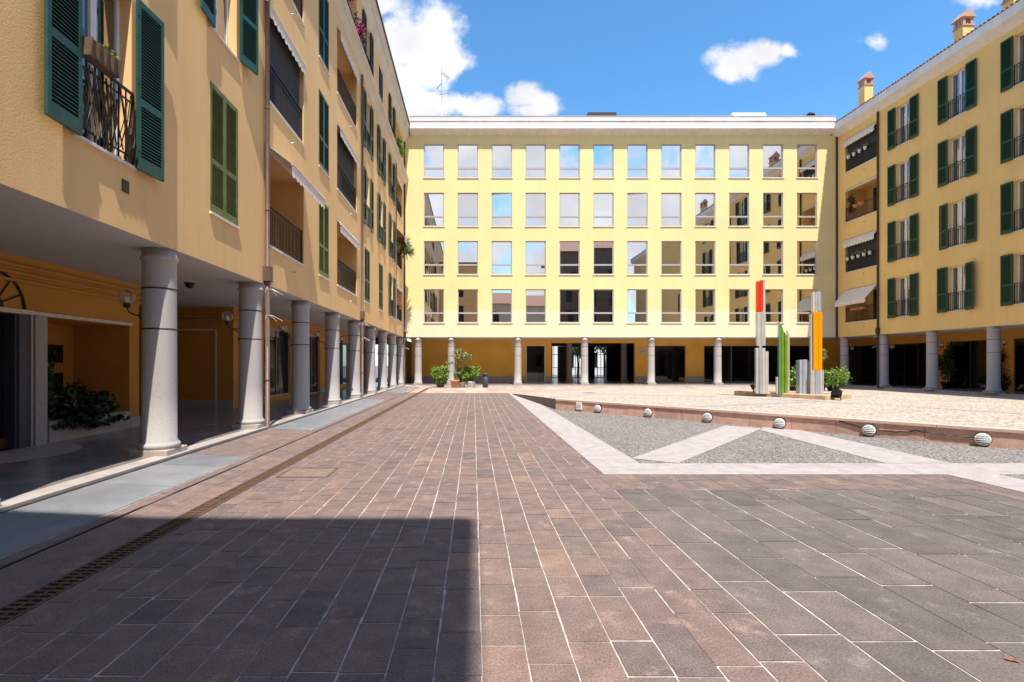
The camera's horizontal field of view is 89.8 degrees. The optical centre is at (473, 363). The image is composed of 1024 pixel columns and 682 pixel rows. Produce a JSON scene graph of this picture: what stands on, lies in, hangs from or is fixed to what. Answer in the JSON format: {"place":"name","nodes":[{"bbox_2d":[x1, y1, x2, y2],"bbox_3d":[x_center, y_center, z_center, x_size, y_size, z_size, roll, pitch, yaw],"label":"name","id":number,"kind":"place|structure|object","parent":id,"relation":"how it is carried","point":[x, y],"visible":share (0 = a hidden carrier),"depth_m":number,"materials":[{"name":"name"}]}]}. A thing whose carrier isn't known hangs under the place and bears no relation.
{"place":"outdoors","nodes":[
{"label":"outdoors","id":0,"kind":"place"},
{"bbox_2d":[0,385,1023,681],"bbox_3d":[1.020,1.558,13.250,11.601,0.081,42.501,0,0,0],"label":"porphyry paving","id":1,"kind":"structure","parent":0,"point":[494,648],"depth_m":3.88,"materials":[{"name":"stone"}]},
{"bbox_2d":[0,454,245,556],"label":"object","id":2,"kind":"object","parent":1,"relation":"on","point":[21,527],"visible":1,"depth_m":5.75,"materials":[{"name":"grey stone"}]},
{"bbox_2d":[0,385,416,569],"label":"expansion joints","id":3,"kind":"object","parent":1,"relation":"on","point":[161,498],"visible":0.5,"depth_m":6.38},
{"bbox_2d":[0,388,428,626],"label":"drain grate","id":4,"kind":"object","parent":1,"relation":"on","point":[16,608],"visible":0.98,"depth_m":4.53,"materials":[{"name":"brown metal"}]},
{"bbox_2d":[276,468,338,477],"bbox_3d":[-2.420,1.594,7.500,0.720,0.008,0.620,0,0,0],"label":"access cover","id":5,"kind":"object","parent":1,"relation":"on","point":[308,473],"visible":1,"depth_m":7.42,"materials":[{"name":"brown metal"}]},
{"bbox_2d":[270,398,384,430],"bbox_3d":[-4.295,1.536,17.150,0.950,0.048,10.400,0,0,0],"label":"floor grating","id":6,"kind":"object","parent":1,"relation":"on","point":[317,420],"visible":1,"depth_m":14.88,"materials":[{"name":"grey metal"}]},
{"bbox_2d":[0,384,1023,511],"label":"arcade kerb","id":7,"kind":"structure","parent":1,"relation":"on","point":[28,497],"depth_m":8.32,"materials":[{"name":"stone"}]},
{"bbox_2d":[513,390,1023,428],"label":"cobbled platform","id":8,"kind":"structure","parent":1,"relation":"on","point":[901,401],"depth_m":17.30,"materials":[{"name":"beige stone"}]},
{"bbox_2d":[553,390,1022,413],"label":"platform bands","id":9,"kind":"object","parent":8,"relation":"on","point":[735,403],"visible":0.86,"depth_m":18.46,"materials":[{"name":"stone"}]},
{"bbox_2d":[734,390,850,399],"bbox_3d":[13.767,1.395,22.285,2.200,0.330,3.779,0,0,-32],"label":"stone base","id":10,"kind":"object","parent":8,"relation":"on","point":[794,394],"visible":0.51,"depth_m":21.22,"materials":[{"name":"beige stone"}]},
{"bbox_2d":[754,280,767,393],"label":"glass column","id":11,"kind":"structure","parent":10,"relation":"on","point":[760,370],"depth_m":21.88,"materials":[{"name":"grey glass"}]},
{"bbox_2d":[775,321,789,393],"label":"glass column","id":12,"kind":"structure","parent":10,"relation":"on","point":[782,382],"depth_m":21.49,"materials":[{"name":"green glass"}]},
{"bbox_2d":[796,360,809,393],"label":"glass column","id":13,"kind":"structure","parent":10,"relation":"on","point":[802,376],"depth_m":21.16,"materials":[{"name":"grey"}]},
{"bbox_2d":[809,292,823,394],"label":"glass column","id":14,"kind":"structure","parent":10,"relation":"on","point":[816,379],"depth_m":20.87,"materials":[{"name":"orange glass"}]},
{"bbox_2d":[823,366,851,390],"bbox_3d":[20.365,0.848,28.798,1.614,1.465,1.840,0,0,39],"label":"potted shrub","id":15,"kind":"object","parent":8,"relation":"on","point":[836,379],"visible":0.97,"depth_m":28.59,"materials":[{"name":"green plant"}]},
{"bbox_2d":[528,394,1023,489],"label":"pebble panels","id":16,"kind":"object","parent":1,"relation":"on","point":[632,437],"visible":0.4,"depth_m":10.01,"materials":[{"name":"grey gravel"}]},
{"bbox_2d":[509,393,1023,491],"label":"granite bands","id":17,"kind":"object","parent":16,"relation":"on","point":[601,456],"visible":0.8,"depth_m":7.94,"materials":[{"name":"grey stone"}]},
{"bbox_2d":[555,398,1023,449],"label":"retaining wall","id":18,"kind":"structure","parent":16,"relation":"on","point":[1009,438],"depth_m":11.90,"materials":[{"name":"red stone"}]},
{"bbox_2d":[634,426,948,462],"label":"granite diagonals","id":19,"kind":"object","parent":16,"relation":"on","point":[683,450],"visible":1,"depth_m":9.85,"materials":[{"name":"grey stone"}]},
{"bbox_2d":[0,378,1023,499],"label":"arcade floor","id":20,"kind":"structure","parent":0,"point":[96,453],"depth_m":9.88,"materials":[{"name":"stone"}]},
{"bbox_2d":[0,443,81,463],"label":"marble inset","id":21,"kind":"object","parent":20,"relation":"on","point":[34,452],"visible":1,"depth_m":8.52,"materials":[{"name":"grey stone"}]},
{"bbox_2d":[47,411,129,442],"bbox_3d":[-8.090,1.280,10.650,0.400,0.399,2.260,0,0,0],"label":"marble planter","id":22,"kind":"object","parent":20,"relation":"on","point":[61,434],"visible":0.55,"depth_m":10.33,"materials":[{"name":"grey stone"}]},
{"bbox_2d":[47,344,129,429],"bbox_3d":[-8.078,0.493,10.399,0.850,1.735,2.292,0,0,0],"label":"ivy","id":23,"kind":"object","parent":22,"relation":"in","point":[74,404],"visible":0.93,"depth_m":10.21,"materials":[{"name":"green plant"}]},
{"bbox_2d":[405,112,838,384],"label":"office building","id":24,"kind":"structure","parent":20,"relation":"on","point":[666,242],"depth_m":36.50,"materials":[{"name":"yellow paint"}]},
{"bbox_2d":[423,289,444,323],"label":"window","id":25,"kind":"structure","parent":24,"relation":"in","point":[433,298],"depth_m":36.61,"materials":[{"name":"clear glass"}]},
{"bbox_2d":[423,241,444,274],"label":"window","id":26,"kind":"structure","parent":24,"relation":"in","point":[433,250],"depth_m":36.60,"materials":[{"name":"clear glass"}]},
{"bbox_2d":[423,193,444,226],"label":"window","id":27,"kind":"structure","parent":24,"relation":"in","point":[433,202],"depth_m":36.61,"materials":[{"name":"clear glass"}]},
{"bbox_2d":[424,145,443,177],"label":"window","id":28,"kind":"structure","parent":24,"relation":"in","point":[433,154],"depth_m":36.61,"materials":[{"name":"clear glass"}]},
{"bbox_2d":[457,289,478,323],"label":"window","id":29,"kind":"structure","parent":24,"relation":"in","point":[467,298],"depth_m":36.61,"materials":[{"name":"glass"}]},
{"bbox_2d":[457,241,478,274],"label":"window","id":30,"kind":"structure","parent":24,"relation":"in","point":[467,250],"depth_m":36.61,"materials":[{"name":"clear glass"}]},
{"bbox_2d":[457,193,478,226],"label":"window","id":31,"kind":"structure","parent":24,"relation":"in","point":[467,202],"depth_m":36.61,"materials":[{"name":"clear glass"}]},
{"bbox_2d":[458,145,477,177],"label":"window","id":32,"kind":"structure","parent":24,"relation":"in","point":[467,154],"depth_m":36.60,"materials":[{"name":"clear glass"}]},
{"bbox_2d":[491,289,512,323],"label":"window","id":33,"kind":"structure","parent":24,"relation":"in","point":[501,298],"depth_m":36.61,"materials":[{"name":"clear glass"}]},
{"bbox_2d":[491,241,512,274],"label":"window","id":34,"kind":"structure","parent":24,"relation":"in","point":[501,250],"depth_m":36.61,"materials":[{"name":"clear glass"}]},
{"bbox_2d":[491,193,512,226],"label":"window","id":35,"kind":"structure","parent":24,"relation":"in","point":[501,202],"depth_m":36.61,"materials":[{"name":"clear glass"}]},
{"bbox_2d":[492,145,511,177],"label":"window","id":36,"kind":"structure","parent":24,"relation":"in","point":[501,154],"depth_m":36.61,"materials":[{"name":"clear glass"}]},
{"bbox_2d":[526,345,544,381],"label":"shop window","id":37,"kind":"structure","parent":24,"relation":"in","point":[535,354],"depth_m":40.59,"materials":[{"name":"black glass"}]},
{"bbox_2d":[525,289,546,323],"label":"window","id":38,"kind":"structure","parent":24,"relation":"in","point":[535,298],"depth_m":36.61,"materials":[{"name":"clear glass"}]},
{"bbox_2d":[525,241,546,274],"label":"window","id":39,"kind":"structure","parent":24,"relation":"in","point":[535,250],"depth_m":36.61,"materials":[{"name":"clear glass"}]},
{"bbox_2d":[525,193,546,226],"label":"window","id":40,"kind":"structure","parent":24,"relation":"in","point":[535,202],"depth_m":36.61,"materials":[{"name":"clear glass"}]},
{"bbox_2d":[526,145,545,177],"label":"window","id":41,"kind":"structure","parent":24,"relation":"in","point":[535,154],"depth_m":36.61,"materials":[{"name":"clear glass"}]},
{"bbox_2d":[560,145,578,177],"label":"window","id":42,"kind":"structure","parent":24,"relation":"in","point":[569,154],"depth_m":36.61,"materials":[{"name":"clear glass"}]},
{"bbox_2d":[559,289,580,323],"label":"window","id":43,"kind":"structure","parent":24,"relation":"in","point":[569,298],"depth_m":36.60,"materials":[{"name":"clear glass"}]},
{"bbox_2d":[559,241,580,274],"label":"window","id":44,"kind":"structure","parent":24,"relation":"in","point":[569,250],"depth_m":36.61,"materials":[{"name":"clear glass"}]},
{"bbox_2d":[559,193,580,226],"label":"window","id":45,"kind":"structure","parent":24,"relation":"in","point":[569,202],"depth_m":36.61,"materials":[{"name":"clear glass"}]},
{"bbox_2d":[593,145,612,177],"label":"window","id":46,"kind":"structure","parent":24,"relation":"in","point":[602,154],"depth_m":36.61,"materials":[{"name":"clear glass"}]},
{"bbox_2d":[593,289,614,323],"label":"window","id":47,"kind":"structure","parent":24,"relation":"in","point":[602,298],"depth_m":36.61,"materials":[{"name":"glass"}]},
{"bbox_2d":[593,241,614,274],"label":"window","id":48,"kind":"structure","parent":24,"relation":"in","point":[602,250],"depth_m":36.61,"materials":[{"name":"glass"}]},
{"bbox_2d":[593,193,614,226],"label":"window","id":49,"kind":"structure","parent":24,"relation":"in","point":[602,202],"depth_m":36.61,"materials":[{"name":"clear glass"}]},
{"bbox_2d":[627,145,646,177],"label":"window","id":50,"kind":"structure","parent":24,"relation":"in","point":[636,154],"depth_m":36.61,"materials":[{"name":"glass"}]},
{"bbox_2d":[627,289,648,323],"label":"window","id":51,"kind":"structure","parent":24,"relation":"in","point":[636,298],"depth_m":36.61,"materials":[{"name":"glass"}]},
{"bbox_2d":[627,241,648,274],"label":"window","id":52,"kind":"structure","parent":24,"relation":"in","point":[636,250],"depth_m":36.61,"materials":[{"name":"glass"}]},
{"bbox_2d":[627,193,648,226],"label":"window","id":53,"kind":"structure","parent":24,"relation":"in","point":[636,202],"depth_m":36.61,"materials":[{"name":"clear glass"}]},
{"bbox_2d":[655,345,685,381],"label":"shop window","id":54,"kind":"structure","parent":24,"relation":"in","point":[670,360],"depth_m":40.59,"materials":[{"name":"black glass"}]},
{"bbox_2d":[660,289,681,323],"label":"window","id":55,"kind":"structure","parent":24,"relation":"in","point":[670,298],"depth_m":36.61,"materials":[{"name":"glass"}]},
{"bbox_2d":[661,145,680,177],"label":"window","id":56,"kind":"structure","parent":24,"relation":"in","point":[670,154],"depth_m":36.61,"materials":[{"name":"glass"}]},
{"bbox_2d":[660,193,682,226],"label":"window","id":57,"kind":"structure","parent":24,"relation":"in","point":[670,202],"depth_m":36.61,"materials":[{"name":"clear glass"}]},
{"bbox_2d":[661,241,682,274],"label":"window","id":58,"kind":"structure","parent":24,"relation":"in","point":[670,250],"depth_m":36.61,"materials":[{"name":"glass"}]},
{"bbox_2d":[694,289,715,323],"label":"window","id":59,"kind":"structure","parent":24,"relation":"in","point":[704,298],"depth_m":36.61,"materials":[{"name":"glass"}]},
{"bbox_2d":[695,145,714,177],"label":"window","id":60,"kind":"structure","parent":24,"relation":"in","point":[704,154],"depth_m":36.61,"materials":[{"name":"clear glass"}]},
{"bbox_2d":[695,241,715,274],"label":"window","id":61,"kind":"structure","parent":24,"relation":"in","point":[704,250],"depth_m":36.60,"materials":[{"name":"clear glass"}]},
{"bbox_2d":[694,193,716,226],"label":"window","id":62,"kind":"structure","parent":24,"relation":"in","point":[704,202],"depth_m":36.61,"materials":[{"name":"clear glass"}]},
{"bbox_2d":[704,345,757,381],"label":"shop window","id":63,"kind":"structure","parent":24,"relation":"in","point":[737,360],"depth_m":40.59,"materials":[{"name":"black glass"}]},
{"bbox_2d":[728,289,749,323],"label":"window","id":64,"kind":"structure","parent":24,"relation":"in","point":[738,298],"depth_m":36.60,"materials":[{"name":"clear glass"}]},
{"bbox_2d":[729,145,748,177],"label":"window","id":65,"kind":"structure","parent":24,"relation":"in","point":[738,154],"depth_m":36.61,"materials":[{"name":"clear glass"}]},
{"bbox_2d":[729,241,749,274],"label":"window","id":66,"kind":"structure","parent":24,"relation":"in","point":[738,250],"depth_m":36.61,"materials":[{"name":"clear glass"}]},
{"bbox_2d":[728,193,750,226],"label":"window","id":67,"kind":"structure","parent":24,"relation":"in","point":[738,202],"depth_m":36.61,"materials":[{"name":"clear glass"}]},
{"bbox_2d":[762,193,783,226],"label":"window","id":68,"kind":"structure","parent":24,"relation":"in","point":[772,202],"depth_m":36.61,"materials":[{"name":"clear glass"}]},
{"bbox_2d":[763,145,782,177],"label":"window","id":69,"kind":"structure","parent":24,"relation":"in","point":[772,154],"depth_m":36.61,"materials":[{"name":"glass"}]},
{"bbox_2d":[763,241,783,274],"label":"window","id":70,"kind":"structure","parent":24,"relation":"in","point":[772,250],"depth_m":36.61,"materials":[{"name":"glass"}]},
{"bbox_2d":[765,289,783,323],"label":"window","id":71,"kind":"structure","parent":24,"relation":"in","point":[773,297],"depth_m":36.61,"materials":[{"name":"glass"}]},
{"bbox_2d":[762,345,810,381],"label":"shop window","id":72,"kind":"structure","parent":24,"relation":"in","point":[797,352],"depth_m":40.59,"materials":[{"name":"black glass"}]},
{"bbox_2d":[796,289,816,323],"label":"window","id":73,"kind":"structure","parent":24,"relation":"in","point":[803,295],"depth_m":36.61,"materials":[{"name":"glass"}]},
{"bbox_2d":[796,193,817,226],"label":"window","id":74,"kind":"structure","parent":24,"relation":"in","point":[806,202],"depth_m":36.61,"materials":[{"name":"clear glass"}]},
{"bbox_2d":[797,145,816,177],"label":"window","id":75,"kind":"structure","parent":24,"relation":"in","point":[806,154],"depth_m":36.61,"materials":[{"name":"glass"}]},
{"bbox_2d":[797,241,817,274],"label":"window","id":76,"kind":"structure","parent":24,"relation":"in","point":[806,250],"depth_m":36.61,"materials":[{"name":"glass"}]},
{"bbox_2d":[938,340,957,387],"bbox_3d":[28.659,0.027,30.908,0.673,2.906,1.534,0,0,0],"label":"potted plant","id":77,"kind":"object","parent":20,"relation":"on","point":[947,365],"visible":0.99,"depth_m":30.85,"materials":[{"name":"green plant"}]},
{"bbox_2d":[553,346,605,374],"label":"white house","id":78,"kind":"structure","parent":0,"point":[555,360],"depth_m":74.00,"materials":[{"name":"concrete"}]},
{"bbox_2d":[375,366,865,384],"bbox_3d":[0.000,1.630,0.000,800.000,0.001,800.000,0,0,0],"label":"ground","id":79,"kind":"structure","parent":0,"point":[376,372],"depth_m":65.63,"materials":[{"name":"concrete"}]},
{"bbox_2d":[0,0,409,505],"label":"apartment building","id":80,"kind":"structure","parent":79,"relation":"on","point":[242,162],"depth_m":10.74,"materials":[{"name":"beige paint"}]},
{"bbox_2d":[0,313,4,449],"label":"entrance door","id":81,"kind":"structure","parent":80,"relation":"in","point":[2,440],"depth_m":8.82,"materials":[{"name":"black glass"}]},
{"bbox_2d":[83,37,121,77],"bbox_3d":[-4.825,-4.024,6.643,0.210,0.368,0.573,0,0,0],"label":"window box","id":82,"kind":"object","parent":80,"relation":"attached to","point":[102,59],"visible":1,"depth_m":6.59,"materials":[{"name":"brown wood"}]},
{"bbox_2d":[44,0,163,181],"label":"window","id":83,"kind":"structure","parent":80,"relation":"in","point":[78,96],"depth_m":6.91,"materials":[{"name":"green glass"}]},
{"bbox_2d":[209,81,239,229],"bbox_3d":[-5.008,-4.053,10.130,0.245,2.495,1.160,0,0,0],"label":"window","id":84,"kind":"structure","parent":80,"relation":"in","point":[223,114],"depth_m":10.07,"materials":[{"name":"wood"}]},
{"bbox_2d":[200,0,257,75],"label":"window","id":85,"kind":"structure","parent":80,"relation":"in","point":[212,9],"depth_m":10.69,"materials":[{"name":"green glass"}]},
{"bbox_2d":[264,327,288,397],"bbox_3d":[-8.020,-0.050,20.800,0.060,2.700,2.800,0,0,0],"label":"shop window","id":86,"kind":"structure","parent":80,"relation":"in","point":[279,343],"depth_m":21.05,"materials":[{"name":"black glass"}]},
{"bbox_2d":[309,335,318,393],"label":"shop window","id":87,"kind":"structure","parent":80,"relation":"in","point":[313,341],"depth_m":25.81,"materials":[{"name":"black glass"}]},
{"bbox_2d":[318,204,329,280],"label":"window","id":88,"kind":"structure","parent":80,"relation":"in","point":[323,214],"depth_m":16.87,"materials":[{"name":"green paint"}]},
{"bbox_2d":[318,89,329,178],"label":"window","id":89,"kind":"structure","parent":80,"relation":"in","point":[323,105],"depth_m":16.79,"materials":[{"name":"green wood"}]},
{"bbox_2d":[318,0,329,76],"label":"window","id":90,"kind":"structure","parent":80,"relation":"in","point":[323,55],"depth_m":16.90,"materials":[{"name":"green paint"}]},
{"bbox_2d":[339,342,346,384],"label":"shop window","id":91,"kind":"structure","parent":80,"relation":"in","point":[343,349],"depth_m":31.56,"materials":[{"name":"clear glass"}]},
{"bbox_2d":[364,166,373,233],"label":"window","id":92,"kind":"structure","parent":80,"relation":"in","point":[366,209],"depth_m":23.97,"materials":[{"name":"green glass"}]},
{"bbox_2d":[364,88,373,161],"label":"window","id":93,"kind":"structure","parent":80,"relation":"in","point":[366,134],"depth_m":23.95,"materials":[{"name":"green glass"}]},
{"bbox_2d":[805,0,1023,393],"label":"apartment building","id":94,"kind":"structure","parent":79,"relation":"on","point":[932,174],"depth_m":28.90,"materials":[{"name":"paint"}]},
{"bbox_2d":[849,345,876,383],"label":"shop window","id":95,"kind":"structure","parent":94,"relation":"in","point":[863,359],"depth_m":38.06,"materials":[{"name":"black glass"}]},
{"bbox_2d":[887,273,917,318],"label":"window","id":96,"kind":"structure","parent":94,"relation":"in","point":[908,286],"depth_m":30.91,"materials":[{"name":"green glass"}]},
{"bbox_2d":[887,213,917,262],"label":"window","id":97,"kind":"structure","parent":94,"relation":"in","point":[908,228],"depth_m":30.91,"materials":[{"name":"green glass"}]},
{"bbox_2d":[887,153,917,206],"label":"window","id":98,"kind":"structure","parent":94,"relation":"in","point":[908,170],"depth_m":30.91,"materials":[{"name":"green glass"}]},
{"bbox_2d":[887,93,917,150],"bbox_3d":[26.011,-14.483,30.850,0.429,2.475,2.170,0,0,0],"label":"window","id":99,"kind":"structure","parent":94,"relation":"in","point":[908,113],"depth_m":30.91,"materials":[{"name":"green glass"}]},
{"bbox_2d":[889,343,925,386],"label":"shop window","id":100,"kind":"structure","parent":94,"relation":"in","point":[907,362],"depth_m":34.12,"materials":[{"name":"black glass"}]},
{"bbox_2d":[937,261,973,312],"bbox_3d":[25.945,-4.042,27.408,0.562,2.475,2.152,0,0,0],"label":"window","id":101,"kind":"structure","parent":94,"relation":"in","point":[962,295],"depth_m":27.62,"materials":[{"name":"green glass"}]},
{"bbox_2d":[937,126,975,187],"bbox_3d":[26.011,-11.002,27.400,0.429,2.475,2.170,0,0,0],"label":"window","id":102,"kind":"structure","parent":94,"relation":"in","point":[963,164],"depth_m":27.47,"materials":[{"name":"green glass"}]},
{"bbox_2d":[937,58,975,124],"bbox_3d":[26.011,-14.483,27.400,0.429,2.475,2.170,0,0,0],"label":"window","id":103,"kind":"structure","parent":94,"relation":"in","point":[964,81],"depth_m":27.47,"materials":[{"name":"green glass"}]},
{"bbox_2d":[939,193,975,249],"bbox_3d":[26.011,-7.522,27.401,0.430,2.475,2.171,0,0,0],"label":"window","id":104,"kind":"structure","parent":94,"relation":"in","point":[963,228],"depth_m":27.40,"materials":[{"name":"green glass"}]},
{"bbox_2d":[950,340,986,389],"bbox_3d":[28.980,0.065,29.850,0.060,2.830,2.500,0,0,0],"label":"shop window","id":105,"kind":"structure","parent":94,"relation":"in","point":[970,362],"depth_m":29.89,"materials":[{"name":"black glass"}]},
{"bbox_2d":[1000,253,1023,305],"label":"window","id":106,"kind":"structure","parent":94,"relation":"in","point":[1006,261],"depth_m":24.66,"materials":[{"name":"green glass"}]},
{"bbox_2d":[1000,180,1023,234],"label":"window","id":107,"kind":"structure","parent":94,"relation":"in","point":[1006,190],"depth_m":24.66,"materials":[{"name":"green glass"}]},
{"bbox_2d":[1000,106,1023,163],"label":"window","id":108,"kind":"structure","parent":94,"relation":"in","point":[1006,118],"depth_m":24.69,"materials":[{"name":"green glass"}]},
{"bbox_2d":[1000,33,1023,92],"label":"window","id":109,"kind":"structure","parent":94,"relation":"in","point":[1006,47],"depth_m":24.68,"materials":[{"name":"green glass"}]},
{"bbox_2d":[1015,338,1023,391],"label":"shop window","id":110,"kind":"structure","parent":94,"relation":"in","point":[1019,342],"depth_m":27.18,"materials":[{"name":"black glass"}]},
{"bbox_2d":[399,385,881,392],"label":"pink paving","id":111,"kind":"structure","parent":0,"point":[493,389],"depth_m":31.83,"materials":[{"name":"pink stone"}]},
{"bbox_2d":[375,0,1002,365],"label":"sky","id":112,"kind":"structure","parent":0,"point":[497,57],"materials":[{"name":"blue"}]},
{"bbox_2d":[616,490,1023,681],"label":"slab paving","id":113,"kind":"structure","parent":0,"point":[829,658],"depth_m":3.96,"materials":[{"name":"grey stone"}]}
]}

